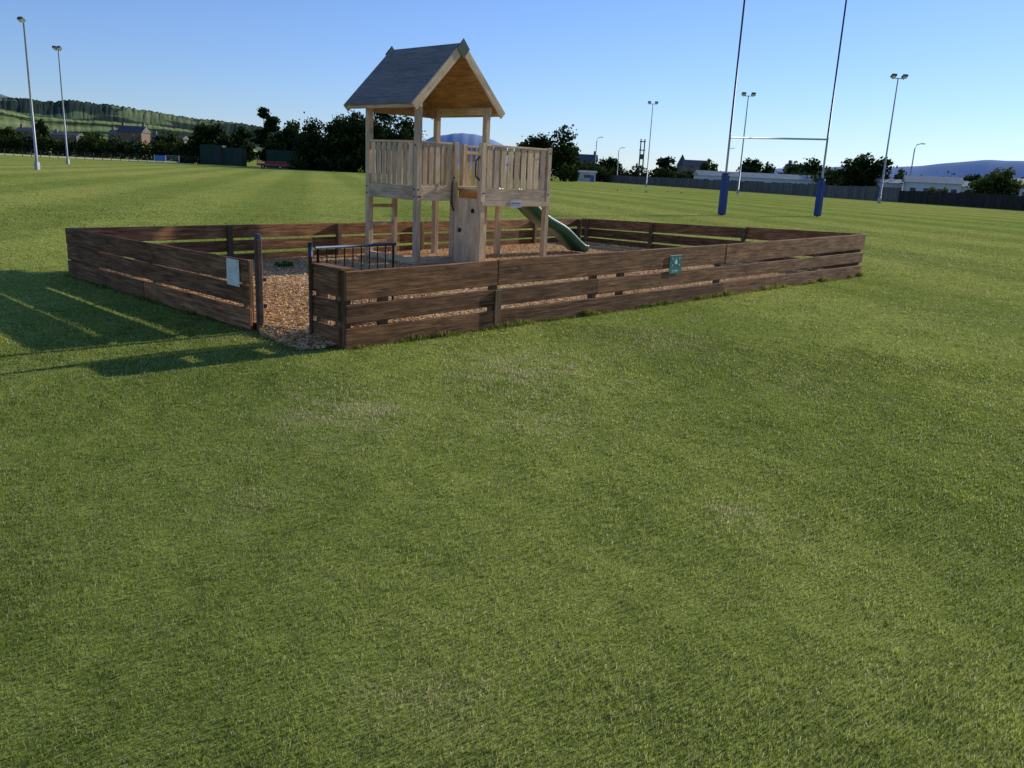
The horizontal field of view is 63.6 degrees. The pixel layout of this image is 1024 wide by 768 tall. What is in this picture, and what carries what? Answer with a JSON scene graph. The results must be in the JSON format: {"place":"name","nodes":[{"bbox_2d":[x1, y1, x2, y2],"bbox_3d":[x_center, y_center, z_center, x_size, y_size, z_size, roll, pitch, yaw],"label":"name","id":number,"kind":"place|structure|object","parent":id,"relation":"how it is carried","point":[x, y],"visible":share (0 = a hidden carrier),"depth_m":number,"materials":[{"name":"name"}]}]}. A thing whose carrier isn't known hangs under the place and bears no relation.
{"place":"outdoors","nodes":[
{"label":"outdoors","id":0,"kind":"place"},
{"bbox_2d":[15,124,33,152],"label":"house","id":1,"kind":"structure","parent":0,"point":[21,128],"depth_m":309.11,"materials":[{"name":"stone"}]},
{"bbox_2d":[50,129,83,154],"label":"house","id":2,"kind":"structure","parent":0,"point":[57,134],"depth_m":318.62,"materials":[{"name":"stone"}]},
{"bbox_2d":[0,153,196,163],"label":"field","id":3,"kind":"structure","parent":0,"point":[94,158],"depth_m":187.69,"materials":[{"name":"green plant"}]},
{"bbox_2d":[106,127,117,156],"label":"house","id":4,"kind":"structure","parent":0,"point":[113,131],"depth_m":308.63,"materials":[{"name":"stone"}]},
{"bbox_2d":[0,109,261,160],"bbox_3d":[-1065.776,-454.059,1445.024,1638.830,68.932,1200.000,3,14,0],"label":"hills","id":5,"kind":"structure","parent":0,"point":[13,119],"depth_m":1249.29,"materials":[{"name":"green plant"}]},
{"bbox_2d":[117,122,150,158],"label":"house","id":6,"kind":"structure","parent":0,"point":[143,132],"depth_m":289.69,"materials":[{"name":"stone"}]},
{"bbox_2d":[0,97,281,151],"bbox_3d":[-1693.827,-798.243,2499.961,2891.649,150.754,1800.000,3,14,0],"label":"hills","id":7,"kind":"structure","parent":0,"point":[81,110],"depth_m":2218.16,"materials":[{"name":"green plant"}]},
{"bbox_2d":[150,131,188,157],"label":"house","id":8,"kind":"structure","parent":0,"point":[155,134],"depth_m":329.81,"materials":[{"name":"stone"}]},
{"bbox_2d":[425,133,507,170],"bbox_3d":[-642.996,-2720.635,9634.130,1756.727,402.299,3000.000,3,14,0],"label":"mountains","id":9,"kind":"structure","parent":0,"point":[469,139],"depth_m":9205.59,"materials":[{"name":"blue"}]},
{"bbox_2d":[0,151,1023,767],"bbox_3d":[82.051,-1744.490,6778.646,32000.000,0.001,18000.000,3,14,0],"label":"ground","id":10,"kind":"structure","parent":0,"point":[202,177],"depth_m":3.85,"materials":[{"name":"green plant"}]},
{"bbox_2d":[0,126,24,152],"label":"tree","id":11,"kind":"object","parent":10,"relation":"on","point":[7,130],"visible":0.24,"depth_m":251.80,"materials":[{"name":"green plant"}]},
{"bbox_2d":[17,17,39,169],"bbox_3d":[-36.766,-21.998,62.816,0.440,11.039,0.543,6,15,13],"label":"floodlight mast","id":12,"kind":"object","parent":10,"relation":"on","point":[36,162],"visible":1,"depth_m":63.03,"materials":[{"name":"metal"}]},
{"bbox_2d":[32,118,50,139],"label":"tree","id":13,"kind":"object","parent":10,"relation":"on","point":[41,126],"visible":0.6,"depth_m":249.31,"materials":[{"name":"green plant"}]},
{"bbox_2d":[52,46,69,164],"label":"floodlight mast","id":14,"kind":"object","parent":10,"relation":"on","point":[55,48],"visible":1,"depth_m":93.69,"materials":[{"name":"metal"}]},
{"bbox_2d":[0,148,152,161],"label":"railing fence","id":15,"kind":"object","parent":10,"relation":"on","point":[84,154],"visible":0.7,"depth_m":162.83,"materials":[{"name":"white metal"}]},
{"bbox_2d":[77,131,110,156],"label":"tree","id":16,"kind":"object","parent":10,"relation":"on","point":[97,135],"visible":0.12,"depth_m":250.88,"materials":[{"name":"green plant"}]},
{"bbox_2d":[0,129,199,162],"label":"hedge","id":17,"kind":"object","parent":10,"relation":"on","point":[112,147],"visible":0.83,"depth_m":214.95,"materials":[{"name":"green plant"}]},
{"bbox_2d":[65,228,254,329],"bbox_3d":[-4.115,-1.288,9.328,4.558,0.698,0.114,16,19,41],"label":"timber fence","id":18,"kind":"object","parent":10,"relation":"on","point":[78,242],"visible":0.84,"depth_m":8.91,"materials":[{"name":"brown wood"}]},
{"bbox_2d":[226,258,239,286],"bbox_3d":[-2.679,-1.071,7.912,0.235,0.256,0.011,16,19,41],"label":"sign","id":19,"kind":"object","parent":18,"relation":"attached to","point":[232,268],"visible":1,"depth_m":7.91,"materials":[{"name":"white metal"}]},
{"bbox_2d":[154,155,179,163],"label":"mobile barrier","id":20,"kind":"object","parent":10,"relation":"on","point":[159,157],"visible":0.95,"depth_m":159.81,"materials":[{"name":"white paint"}]},
{"bbox_2d":[150,130,187,160],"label":"tree","id":21,"kind":"object","parent":10,"relation":"on","point":[174,138],"visible":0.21,"depth_m":239.77,"materials":[{"name":"green plant"}]},
{"bbox_2d":[176,141,198,162],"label":"bush","id":22,"kind":"object","parent":10,"relation":"on","point":[182,150],"visible":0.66,"depth_m":178.41,"materials":[{"name":"green plant"}]},
{"bbox_2d":[178,157,203,164],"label":"railing fence","id":23,"kind":"object","parent":10,"relation":"on","point":[191,159],"visible":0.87,"depth_m":162.84,"materials":[{"name":"white metal"}]},
{"bbox_2d":[179,119,241,163],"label":"tree","id":24,"kind":"object","parent":10,"relation":"on","point":[204,134],"visible":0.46,"depth_m":176.48,"materials":[{"name":"green plant"}]},
{"bbox_2d":[200,144,225,164],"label":"storage container","id":25,"kind":"object","parent":10,"relation":"on","point":[211,154],"visible":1,"depth_m":166.44,"materials":[{"name":"green metal"}]},
{"bbox_2d":[213,148,220,163],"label":"door","id":26,"kind":"structure","parent":25,"relation":"in","point":[216,151],"depth_m":166.51,"materials":[{"name":"black metal"}]},
{"bbox_2d":[223,147,246,165],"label":"storage container","id":27,"kind":"object","parent":10,"relation":"on","point":[234,156],"visible":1,"depth_m":166.58,"materials":[{"name":"green metal"}]},
{"bbox_2d":[233,150,240,164],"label":"door","id":28,"kind":"structure","parent":27,"relation":"in","point":[236,153],"depth_m":166.41,"materials":[{"name":"black metal"}]},
{"bbox_2d":[230,126,255,162],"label":"tree","id":29,"kind":"object","parent":10,"relation":"on","point":[241,134],"visible":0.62,"depth_m":192.12,"materials":[{"name":"green plant"}]},
{"bbox_2d":[254,234,266,332],"bbox_3d":[-2.370,-0.947,7.783,0.060,0.930,0.095,16,20,42],"label":"gate post","id":30,"kind":"object","parent":10,"relation":"on","point":[260,304],"visible":0.91,"depth_m":7.75,"materials":[{"name":"blue metal"}]},
{"bbox_2d":[249,106,280,166],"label":"tree","id":31,"kind":"object","parent":10,"relation":"on","point":[262,135],"visible":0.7,"depth_m":181.53,"materials":[{"name":"green plant"}]},
{"bbox_2d":[257,161,291,169],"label":"red trailer","id":32,"kind":"object","parent":10,"relation":"on","point":[263,165],"visible":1,"depth_m":144.59,"materials":[{"name":"paint"}]},
{"bbox_2d":[266,150,306,167],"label":"storage shed","id":33,"kind":"structure","parent":10,"relation":"on","point":[277,156],"depth_m":164.62,"materials":[{"name":"green metal"}]},
{"bbox_2d":[264,119,318,150],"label":"tree","id":34,"kind":"object","parent":10,"relation":"on","point":[283,140],"visible":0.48,"depth_m":171.25,"materials":[{"name":"green plant"}]},
{"bbox_2d":[308,242,312,339],"bbox_3d":[-1.823,-0.818,7.472,0.040,0.924,0.040,16,20,42],"label":"gate post","id":35,"kind":"object","parent":10,"relation":"on","point":[310,276],"visible":0.83,"depth_m":7.45,"materials":[{"name":"blue metal"}]},
{"bbox_2d":[314,243,396,325],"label":"metal gate","id":36,"kind":"structure","parent":35,"relation":"attached to","point":[393,245],"depth_m":7.79,"materials":[{"name":"black metal"}]},
{"bbox_2d":[286,112,360,171],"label":"tree","id":37,"kind":"object","parent":10,"relation":"on","point":[334,146],"visible":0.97,"depth_m":157.07,"materials":[{"name":"green plant"}]},
{"bbox_2d":[71,218,581,268],"bbox_3d":[-2.099,-2.667,15.166,0.115,0.634,11.495,14,18,38],"label":"timber fence","id":38,"kind":"object","parent":10,"relation":"on","point":[229,245],"visible":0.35,"depth_m":13.52,"materials":[{"name":"brown wood"}]},
{"bbox_2d":[312,262,353,347],"bbox_3d":[-1.618,-0.696,7.416,0.470,0.735,0.142,16,20,42],"label":"timber fence","id":39,"kind":"object","parent":10,"relation":"on","point":[326,278],"visible":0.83,"depth_m":7.34,"materials":[{"name":"brown wood"}]},
{"bbox_2d":[333,110,365,170],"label":"tree","id":40,"kind":"object","parent":10,"relation":"on","point":[354,116],"visible":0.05,"depth_m":163.01,"materials":[{"name":"green plant"}]},
{"bbox_2d":[347,113,427,173],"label":"tree","id":41,"kind":"object","parent":10,"relation":"on","point":[404,132],"visible":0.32,"depth_m":156.22,"materials":[{"name":"green plant"}]},
{"bbox_2d":[100,241,831,350],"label":"wood chips","id":42,"kind":"object","parent":10,"relation":"on","point":[295,300],"visible":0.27,"depth_m":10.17,"materials":[{"name":"brown wood"}]},
{"bbox_2d":[274,260,293,267],"bbox_3d":[-3.381,-1.782,12.259,0.284,0.107,0.296,3,14,0],"label":"weed plant","id":43,"kind":"object","parent":42,"relation":"on","point":[283,263],"visible":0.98,"depth_m":12.21,"materials":[{"name":"green plant"}]},
{"bbox_2d":[343,38,589,264],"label":"play tower","id":44,"kind":"structure","parent":42,"relation":"on","point":[436,83],"depth_m":13.55,"materials":[{"name":"brown wood"}]},
{"bbox_2d":[513,124,581,181],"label":"tree","id":45,"kind":"object","parent":10,"relation":"on","point":[565,164],"visible":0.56,"depth_m":171.24,"materials":[{"name":"green plant"}]},
{"bbox_2d":[557,156,611,181],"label":"hedge","id":46,"kind":"object","parent":10,"relation":"on","point":[600,175],"visible":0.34,"depth_m":204.15,"materials":[{"name":"green plant"}]},
{"bbox_2d":[578,170,596,181],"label":"hut","id":47,"kind":"object","parent":10,"relation":"on","point":[587,176],"visible":0.88,"depth_m":193.79,"materials":[{"name":"stone"}]},
{"bbox_2d":[340,234,865,348],"bbox_3d":[2.498,-1.532,11.292,0.133,0.792,11.486,16,20,42],"label":"timber fence","id":48,"kind":"object","parent":10,"relation":"on","point":[381,285],"visible":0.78,"depth_m":9.21,"materials":[{"name":"brown wood"}]},
{"bbox_2d":[668,255,682,273],"bbox_3d":[2.144,-1.567,10.814,0.009,0.243,0.290,16,19,42],"label":"sign","id":49,"kind":"object","parent":48,"relation":"attached to","point":[675,263],"visible":1,"depth_m":10.81,"materials":[{"name":"green metal"}]},
{"bbox_2d":[592,156,622,171],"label":"tree","id":50,"kind":"object","parent":10,"relation":"on","point":[611,162],"visible":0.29,"depth_m":230.25,"materials":[{"name":"green plant"}]},
{"bbox_2d":[637,139,645,176],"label":"utility pole","id":51,"kind":"object","parent":10,"relation":"on","point":[641,156],"visible":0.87,"depth_m":221.00,"materials":[{"name":"metal"}]},
{"bbox_2d":[598,163,700,178],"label":"hedge","id":52,"kind":"object","parent":10,"relation":"on","point":[660,174],"visible":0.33,"depth_m":222.44,"materials":[{"name":"green plant"}]},
{"bbox_2d":[645,101,657,186],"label":"floodlight mast","id":53,"kind":"object","parent":10,"relation":"on","point":[656,102],"visible":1,"depth_m":143.75,"materials":[{"name":"metal"}]},
{"bbox_2d":[652,156,678,176],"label":"tree","id":54,"kind":"object","parent":10,"relation":"on","point":[661,163],"visible":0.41,"depth_m":234.79,"materials":[{"name":"green plant"}]},
{"bbox_2d":[667,171,690,178],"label":"bush","id":55,"kind":"object","parent":10,"relation":"on","point":[672,174],"visible":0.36,"depth_m":207.67,"materials":[{"name":"green plant"}]},
{"bbox_2d":[697,158,718,170],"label":"tree","id":56,"kind":"object","parent":10,"relation":"on","point":[706,166],"visible":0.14,"depth_m":225.54,"materials":[{"name":"green plant"}]},
{"bbox_2d":[580,218,856,268],"bbox_3d":[4.046,-3.039,17.419,6.476,0.788,0.115,15,19,39],"label":"timber fence","id":57,"kind":"object","parent":10,"relation":"on","point":[753,233],"visible":0.52,"depth_m":17.77,"materials":[{"name":"brown wood"}]},
{"bbox_2d":[736,92,755,193],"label":"floodlight mast","id":58,"kind":"object","parent":10,"relation":"on","point":[743,94],"visible":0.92,"depth_m":107.08,"materials":[{"name":"metal"}]},
{"bbox_2d":[599,175,900,201],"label":"boundary fence","id":59,"kind":"object","parent":10,"relation":"on","point":[891,194],"visible":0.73,"depth_m":133.79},
{"bbox_2d":[692,170,817,183],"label":"mobile home","id":60,"kind":"object","parent":10,"relation":"on","point":[750,177],"visible":0.33,"depth_m":183.91,"materials":[{"name":"white paint"}]},
{"bbox_2d":[736,157,775,173],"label":"tree","id":61,"kind":"object","parent":10,"relation":"on","point":[749,165],"visible":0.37,"depth_m":220.30,"materials":[{"name":"green plant"}]},
{"bbox_2d":[718,0,846,216],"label":"rugby goal","id":62,"kind":"object","parent":10,"relation":"on","point":[724,188],"visible":1,"depth_m":39.63,"materials":[{"name":"paint"}]},
{"bbox_2d":[748,165,842,183],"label":"hedge","id":63,"kind":"object","parent":10,"relation":"on","point":[803,173],"visible":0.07,"depth_m":188.76,"materials":[{"name":"green plant"}]},
{"bbox_2d":[782,157,832,175],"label":"tree","id":64,"kind":"object","parent":10,"relation":"on","point":[810,166],"visible":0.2,"depth_m":205.58,"materials":[{"name":"green plant"}]},
{"bbox_2d":[824,167,844,185],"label":"tree","id":65,"kind":"object","parent":10,"relation":"on","point":[832,177],"visible":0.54,"depth_m":154.10,"materials":[{"name":"green plant"}]},
{"bbox_2d":[837,152,897,186],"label":"tree","id":66,"kind":"object","parent":10,"relation":"on","point":[860,170],"visible":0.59,"depth_m":132.82,"materials":[{"name":"green plant"}]},
{"bbox_2d":[873,178,903,190],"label":"mobile home","id":67,"kind":"object","parent":10,"relation":"on","point":[897,183],"visible":0.23,"depth_m":130.66,"materials":[{"name":"white paint"}]},
{"bbox_2d":[877,74,907,202],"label":"floodlight mast","id":68,"kind":"object","parent":10,"relation":"on","point":[903,76],"visible":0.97,"depth_m":88.56,"materials":[{"name":"metal"}]},
{"bbox_2d":[891,168,906,179],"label":"tree","id":69,"kind":"object","parent":10,"relation":"on","point":[900,175],"visible":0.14,"depth_m":144.66,"materials":[{"name":"green plant"}]},
{"bbox_2d":[910,143,924,174],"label":"street lamp","id":70,"kind":"object","parent":10,"relation":"on","point":[913,157],"visible":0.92,"depth_m":134.22,"materials":[{"name":"metal"}]},
{"bbox_2d":[901,175,964,192],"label":"mobile home","id":71,"kind":"object","parent":10,"relation":"on","point":[926,183],"visible":0.57,"depth_m":124.33,"materials":[{"name":"white paint"}]},
{"bbox_2d":[928,186,947,192],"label":"bush","id":72,"kind":"object","parent":10,"relation":"on","point":[932,189],"visible":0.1,"depth_m":108.38,"materials":[{"name":"green plant"}]},
{"bbox_2d":[898,189,1023,210],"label":"boundary fence","id":73,"kind":"object","parent":10,"relation":"on","point":[1000,201],"visible":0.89,"depth_m":95.59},
{"bbox_2d":[909,171,1023,180],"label":"hedge","id":74,"kind":"object","parent":10,"relation":"on","point":[963,177],"visible":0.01,"depth_m":135.27,"materials":[{"name":"green plant"}]},
{"bbox_2d":[961,181,975,191],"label":"mobile home","id":75,"kind":"object","parent":10,"relation":"on","point":[964,188],"visible":0.07,"depth_m":127.75,"materials":[{"name":"white paint"}]},
{"bbox_2d":[963,174,980,180],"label":"tree","id":76,"kind":"object","parent":10,"relation":"on","point":[971,178],"visible":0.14,"depth_m":144.07,"materials":[{"name":"green plant"}]},
{"bbox_2d":[966,166,1023,194],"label":"tree","id":77,"kind":"object","parent":10,"relation":"on","point":[998,182],"visible":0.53,"depth_m":112.70,"materials":[{"name":"green plant"}]},
{"bbox_2d":[1011,178,1023,195],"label":"mobile home","id":78,"kind":"object","parent":10,"relation":"on","point":[1021,192],"visible":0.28,"depth_m":114.22,"materials":[{"name":"white paint"}]},
{"bbox_2d":[0,0,1023,175],"label":"sky","id":79,"kind":"structure","parent":0,"point":[594,66],"materials":[{"name":"blue"}]},
{"bbox_2d":[574,151,597,167],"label":"house","id":80,"kind":"structure","parent":0,"point":[588,157],"depth_m":271.29,"materials":[{"name":"stone"}]},
{"bbox_2d":[676,154,684,173],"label":"church","id":81,"kind":"structure","parent":0,"point":[680,162],"depth_m":288.14,"materials":[{"name":"stone"}]},
{"bbox_2d":[681,160,705,172],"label":"house","id":82,"kind":"structure","parent":0,"point":[686,165],"depth_m":280.66,"materials":[{"name":"stone"}]},
{"bbox_2d":[761,160,1023,178],"bbox_3d":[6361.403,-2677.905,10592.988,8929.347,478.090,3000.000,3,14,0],"label":"mountains","id":83,"kind":"structure","parent":0,"point":[982,168],"depth_m":10119.07,"materials":[{"name":"blue"}]}
]}

